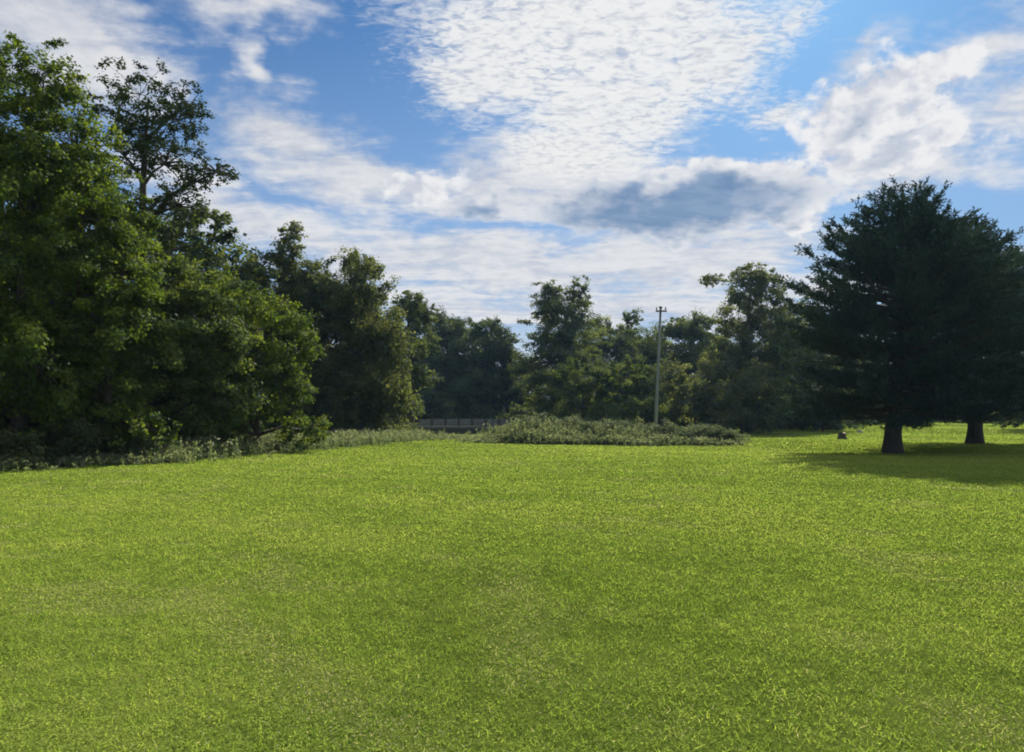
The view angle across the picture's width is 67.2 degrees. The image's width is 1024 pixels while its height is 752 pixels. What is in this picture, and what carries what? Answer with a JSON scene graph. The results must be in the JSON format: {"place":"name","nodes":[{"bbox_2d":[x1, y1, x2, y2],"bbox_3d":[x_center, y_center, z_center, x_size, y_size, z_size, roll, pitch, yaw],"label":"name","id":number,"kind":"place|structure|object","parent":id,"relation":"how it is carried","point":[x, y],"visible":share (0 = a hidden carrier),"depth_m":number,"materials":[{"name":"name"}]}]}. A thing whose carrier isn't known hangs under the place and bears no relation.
{"place":"outdoors","nodes":[
{"label":"outdoors","id":0,"kind":"place"},
{"bbox_2d":[0,419,1023,751],"bbox_3d":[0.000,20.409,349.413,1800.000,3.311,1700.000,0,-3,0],"label":"ground","id":1,"kind":"structure","parent":0,"point":[576,737],"depth_m":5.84,"materials":[{"name":"green plant"}]},
{"bbox_2d":[0,422,60,466],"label":"shrub","id":2,"kind":"object","parent":1,"relation":"on","point":[14,445],"visible":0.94,"depth_m":22.64,"materials":[{"name":"green plant"}]},
{"bbox_2d":[0,412,117,458],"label":"shrub","id":3,"kind":"object","parent":1,"relation":"on","point":[64,444],"visible":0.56,"depth_m":24.60,"materials":[{"name":"green plant"}]},
{"bbox_2d":[0,193,130,431],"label":"woodland tree","id":4,"kind":"object","parent":1,"relation":"on","point":[6,251],"visible":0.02,"depth_m":40.12,"materials":[{"name":"green plant"}]},
{"bbox_2d":[0,29,169,445],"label":"broadleaf tree","id":5,"kind":"object","parent":1,"relation":"on","point":[33,170],"visible":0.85,"depth_m":24.55,"materials":[{"name":"green plant"}]},
{"bbox_2d":[0,166,187,456],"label":"broadleaf tree","id":6,"kind":"object","parent":1,"relation":"on","point":[108,408],"visible":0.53,"depth_m":25.74,"materials":[{"name":"green plant"}]},
{"bbox_2d":[56,413,163,455],"bbox_3d":[-13.794,1.970,26.373,3.593,2.123,4.064,0,-3,0],"label":"shrub","id":7,"kind":"object","parent":1,"relation":"on","point":[132,443],"visible":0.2,"depth_m":25.70,"materials":[{"name":"green plant"}]},
{"bbox_2d":[34,56,268,436],"bbox_3d":[-14.547,-4.763,31.317,8.405,16.032,5.399,0,-3,0],"label":"open crowned tree","id":8,"kind":"object","parent":1,"relation":"on","point":[144,144],"visible":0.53,"depth_m":31.15,"materials":[{"name":"green plant"}]},
{"bbox_2d":[57,252,278,444],"bbox_3d":[-13.332,-0.914,30.164,7.700,8.274,8.461,0,-3,0],"label":"broadleaf tree","id":9,"kind":"object","parent":1,"relation":"on","point":[192,412],"visible":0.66,"depth_m":29.52,"materials":[{"name":"green plant"}]},
{"bbox_2d":[149,425,208,451],"bbox_3d":[-13.219,2.432,29.108,3.434,1.470,3.484,1,-3,-25],"label":"shrub","id":10,"kind":"object","parent":1,"relation":"on","point":[178,437],"visible":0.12,"depth_m":28.91,"materials":[{"name":"green plant"}]},
{"bbox_2d":[84,201,303,432],"bbox_3d":[-19.631,-3.138,45.561,13.858,14.444,13.311,-1,-3,10],"label":"woodland tree","id":11,"kind":"object","parent":1,"relation":"on","point":[209,256],"visible":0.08,"depth_m":46.04,"materials":[{"name":"green plant"}]},
{"bbox_2d":[0,425,483,472],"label":"tall weeds","id":12,"kind":"object","parent":1,"relation":"on","point":[177,453],"visible":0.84,"depth_m":28.50,"materials":[{"name":"green plant"}]},
{"bbox_2d":[193,299,304,430],"bbox_3d":[-19.274,-1.206,54.634,10.181,11.623,10.737,1,-3,-23],"label":"woodland tree","id":13,"kind":"object","parent":1,"relation":"on","point":[252,336],"visible":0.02,"depth_m":53.15,"materials":[{"name":"green plant"}]},
{"bbox_2d":[167,264,332,449],"bbox_3d":[-11.472,-0.751,33.860,6.225,8.429,7.033,-3,-4,44],"label":"broadleaf tree","id":14,"kind":"object","parent":1,"relation":"on","point":[286,350],"visible":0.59,"depth_m":33.91,"materials":[{"name":"green plant"}]},
{"bbox_2d":[225,220,371,432],"bbox_3d":[-14.676,-2.994,51.312,11.107,14.732,9.580,0,-3,0],"label":"broadleaf tree","id":15,"kind":"object","parent":1,"relation":"on","point":[309,286],"visible":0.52,"depth_m":49.67,"materials":[{"name":"green plant"}]},
{"bbox_2d":[315,421,339,431],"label":"shrub","id":16,"kind":"object","parent":1,"relation":"on","point":[330,428],"visible":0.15,"depth_m":49.88,"materials":[{"name":"green plant"}]},
{"bbox_2d":[296,245,419,430],"bbox_3d":[-10.812,-2.422,52.503,9.356,13.560,8.219,0,-3,0],"label":"weeping tree","id":17,"kind":"object","parent":1,"relation":"on","point":[375,338],"visible":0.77,"depth_m":50.72,"materials":[{"name":"green plant"}]},
{"bbox_2d":[364,422,411,431],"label":"shrub","id":18,"kind":"object","parent":1,"relation":"on","point":[399,427],"visible":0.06,"depth_m":55.64,"materials":[{"name":"green plant"}]},
{"bbox_2d":[365,397,425,425],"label":"bush","id":19,"kind":"object","parent":1,"relation":"on","point":[399,418],"visible":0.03,"depth_m":86.60,"materials":[{"name":"green plant"}]},
{"bbox_2d":[392,421,423,431],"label":"shrub","id":20,"kind":"object","parent":1,"relation":"on","point":[412,426],"visible":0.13,"depth_m":61.56,"materials":[{"name":"green plant"}]},
{"bbox_2d":[382,290,443,424],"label":"broadleaf tree","id":21,"kind":"object","parent":1,"relation":"on","point":[418,316],"visible":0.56,"depth_m":67.14,"materials":[{"name":"green plant"}]},
{"bbox_2d":[397,388,464,424],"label":"bush","id":22,"kind":"object","parent":1,"relation":"on","point":[427,409],"visible":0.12,"depth_m":89.72,"materials":[{"name":"green plant"}]},
{"bbox_2d":[403,388,469,425],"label":"bush","id":23,"kind":"object","parent":1,"relation":"on","point":[445,409],"visible":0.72,"depth_m":87.35,"materials":[{"name":"green plant"}]},
{"bbox_2d":[400,305,500,415],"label":"broadleaf tree","id":24,"kind":"object","parent":1,"relation":"on","point":[450,331],"visible":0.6,"depth_m":96.81,"materials":[{"name":"green plant"}]},
{"bbox_2d":[417,419,523,434],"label":"bridge","id":25,"kind":"structure","parent":1,"relation":"on","point":[460,427],"depth_m":75.49,"materials":[{"name":"concrete"}]},
{"bbox_2d":[471,407,505,424],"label":"bush","id":26,"kind":"object","parent":1,"relation":"on","point":[488,413],"visible":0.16,"depth_m":91.41,"materials":[{"name":"green plant"}]},
{"bbox_2d":[448,315,544,417],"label":"broadleaf tree","id":27,"kind":"object","parent":1,"relation":"on","point":[494,340],"visible":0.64,"depth_m":96.86,"materials":[{"name":"green plant"}]},
{"bbox_2d":[476,402,544,424],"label":"bush","id":28,"kind":"object","parent":1,"relation":"on","point":[512,414],"visible":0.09,"depth_m":88.19,"materials":[{"name":"green plant"}]},
{"bbox_2d":[500,353,545,414],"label":"broadleaf tree","id":29,"kind":"object","parent":1,"relation":"on","point":[532,354],"visible":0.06,"depth_m":103.77,"materials":[{"name":"green plant"}]},
{"bbox_2d":[511,412,560,429],"bbox_3d":[1.259,3.132,46.910,3.689,2.065,3.499,0,-3,0],"label":"shrub","id":30,"kind":"object","parent":1,"relation":"on","point":[528,418],"visible":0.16,"depth_m":46.28,"materials":[{"name":"green plant"}]},
{"bbox_2d":[505,274,612,418],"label":"cottonwood tree","id":31,"kind":"object","parent":1,"relation":"on","point":[562,342],"visible":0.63,"depth_m":82.66,"materials":[{"name":"green plant"}]},
{"bbox_2d":[542,413,588,430],"bbox_3d":[3.339,3.241,47.081,3.940,1.918,3.407,0,-3,0],"label":"shrub","id":32,"kind":"object","parent":1,"relation":"on","point":[568,420],"visible":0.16,"depth_m":46.69,"materials":[{"name":"green plant"}]},
{"bbox_2d":[534,358,629,423],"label":"tree","id":33,"kind":"object","parent":1,"relation":"on","point":[572,400],"visible":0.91,"depth_m":67.97,"materials":[{"name":"green plant"}]},
{"bbox_2d":[447,418,751,445],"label":"tall weeds","id":34,"kind":"object","parent":1,"relation":"on","point":[544,434],"visible":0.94,"depth_m":43.97,"materials":[{"name":"green plant"}]},
{"bbox_2d":[579,397,623,424],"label":"bush","id":35,"kind":"object","parent":1,"relation":"on","point":[600,416],"visible":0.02,"depth_m":76.37,"materials":[{"name":"green plant"}]},
{"bbox_2d":[572,416,632,432],"bbox_3d":[5.324,3.280,46.276,4.278,1.792,3.159,0,-3,0],"label":"shrub","id":36,"kind":"object","parent":1,"relation":"on","point":[595,423],"visible":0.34,"depth_m":45.74,"materials":[{"name":"green plant"}]},
{"bbox_2d":[571,314,647,396],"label":"broadleaf tree","id":37,"kind":"object","parent":1,"relation":"on","point":[619,342],"visible":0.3,"depth_m":94.49,"materials":[{"name":"green plant"}]},
{"bbox_2d":[582,354,679,425],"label":"tree","id":38,"kind":"object","parent":1,"relation":"on","point":[633,385],"visible":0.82,"depth_m":69.03,"materials":[{"name":"green plant"}]},
{"bbox_2d":[605,307,656,374],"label":"broadleaf tree","id":39,"kind":"object","parent":1,"relation":"on","point":[628,318],"visible":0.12,"depth_m":104.08,"materials":[{"name":"green plant"}]},
{"bbox_2d":[597,392,665,426],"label":"bush","id":40,"kind":"object","parent":1,"relation":"on","point":[641,397],"visible":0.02,"depth_m":87.89,"materials":[{"name":"green plant"}]},
{"bbox_2d":[609,416,655,433],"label":"shrub","id":41,"kind":"object","parent":1,"relation":"on","point":[640,426],"visible":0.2,"depth_m":46.35,"materials":[{"name":"green plant"}]},
{"bbox_2d":[629,321,686,396],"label":"broadleaf tree","id":42,"kind":"object","parent":1,"relation":"on","point":[648,355],"visible":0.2,"depth_m":96.78,"materials":[{"name":"green plant"}]},
{"bbox_2d":[654,306,666,424],"bbox_3d":[11.544,-0.355,60.044,1.083,10.234,0.425,0,-3,0],"label":"utility pole","id":43,"kind":"object","parent":1,"relation":"on","point":[660,310],"visible":0.95,"depth_m":60.04,"materials":[{"name":"metal"}]},
{"bbox_2d":[634,400,687,429],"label":"bush","id":44,"kind":"object","parent":1,"relation":"on","point":[681,420],"visible":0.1,"depth_m":72.84,"materials":[{"name":"green plant"}]},
{"bbox_2d":[639,418,696,437],"bbox_3d":[9.176,3.314,46.051,3.764,1.691,2.731,-1,-3,25],"label":"shrub","id":45,"kind":"object","parent":1,"relation":"on","point":[672,427],"visible":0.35,"depth_m":45.55,"materials":[{"name":"green plant"}]},
{"bbox_2d":[665,389,700,417],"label":"bush","id":46,"kind":"object","parent":1,"relation":"on","point":[677,400],"visible":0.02,"depth_m":88.33,"materials":[{"name":"green plant"}]},
{"bbox_2d":[638,307,736,403],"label":"broadleaf tree","id":47,"kind":"object","parent":1,"relation":"on","point":[689,333],"visible":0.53,"depth_m":89.94,"materials":[{"name":"green plant"}]},
{"bbox_2d":[666,423,722,437],"bbox_3d":[10.908,3.405,45.553,3.608,1.410,2.677,0,-3,0],"label":"shrub","id":48,"kind":"object","parent":1,"relation":"on","point":[698,431],"visible":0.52,"depth_m":45.26,"materials":[{"name":"green plant"}]},
{"bbox_2d":[644,351,746,431],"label":"tree","id":49,"kind":"object","parent":1,"relation":"on","point":[689,389],"visible":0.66,"depth_m":68.96,"materials":[{"name":"green plant"}]},
{"bbox_2d":[680,400,725,429],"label":"bush","id":50,"kind":"object","parent":1,"relation":"on","point":[690,401],"visible":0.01,"depth_m":74.95,"materials":[{"name":"green plant"}]},
{"bbox_2d":[690,332,722,389],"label":"woodland tree","id":51,"kind":"object","parent":1,"relation":"on","point":[709,339],"visible":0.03,"depth_m":103.34,"materials":[{"name":"green plant"}]},
{"bbox_2d":[695,425,749,441],"bbox_3d":[12.250,3.428,44.889,3.108,1.288,1.915,-1,-3,18],"label":"shrub","id":52,"kind":"object","parent":1,"relation":"on","point":[732,434],"visible":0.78,"depth_m":44.49,"materials":[{"name":"green plant"}]},
{"bbox_2d":[694,362,804,433],"bbox_3d":[19.604,1.980,65.284,9.286,6.133,9.080,0,-3,0],"label":"tree","id":53,"kind":"object","parent":1,"relation":"on","point":[736,407],"visible":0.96,"depth_m":63.80,"materials":[{"name":"green plant"}]},
{"bbox_2d":[687,261,814,430],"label":"broadleaf tree","id":54,"kind":"object","parent":1,"relation":"on","point":[741,354],"visible":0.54,"depth_m":73.34,"materials":[{"name":"green plant"}]},
{"bbox_2d":[751,331,818,387],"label":"woodland tree","id":55,"kind":"object","parent":1,"relation":"on","point":[788,377],"depth_m":98.39,"materials":[{"name":"green plant"}]},
{"bbox_2d":[766,296,851,428],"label":"broadleaf tree","id":56,"kind":"object","parent":1,"relation":"on","point":[804,349],"visible":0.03,"depth_m":78.44,"materials":[{"name":"green plant"}]},
{"bbox_2d":[789,398,867,431],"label":"bush","id":57,"kind":"object","parent":1,"relation":"on","point":[831,425],"visible":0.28,"depth_m":70.19,"materials":[{"name":"green plant"}]},
{"bbox_2d":[837,432,846,439],"bbox_3d":[22.297,4.099,52.109,0.823,0.582,0.851,0,-3,0],"label":"tree stump","id":58,"kind":"object","parent":1,"relation":"on","point":[841,435],"visible":0.81,"depth_m":51.90,"materials":[{"name":"grey plant"}]},
{"bbox_2d":[824,354,882,394],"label":"woodland tree","id":59,"kind":"object","parent":1,"relation":"on","point":[851,368],"visible":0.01,"depth_m":107.06,"materials":[{"name":"green plant"}]},
{"bbox_2d":[840,389,876,425],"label":"bush","id":60,"kind":"object","parent":1,"relation":"on","point":[854,410],"visible":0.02,"depth_m":85.34,"materials":[{"name":"green plant"}]},
{"bbox_2d":[771,174,1023,453],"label":"evergreen tree","id":61,"kind":"object","parent":1,"relation":"on","point":[904,319],"visible":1,"depth_m":32.18,"materials":[{"name":"green plant"}]},
{"bbox_2d":[880,216,1023,443],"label":"evergreen tree","id":62,"kind":"object","parent":1,"relation":"on","point":[974,434],"visible":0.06,"depth_m":39.08,"materials":[{"name":"green plant"}]},
{"bbox_2d":[989,290,1023,428],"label":"broadleaf tree","id":63,"kind":"object","parent":1,"relation":"on","point":[1018,420],"visible":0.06,"depth_m":71.41,"materials":[{"name":"green plant"}]},
{"bbox_2d":[0,0,1023,395],"label":"sky","id":64,"kind":"structure","parent":0,"point":[484,151],"materials":[{"name":"blue"}]}
]}

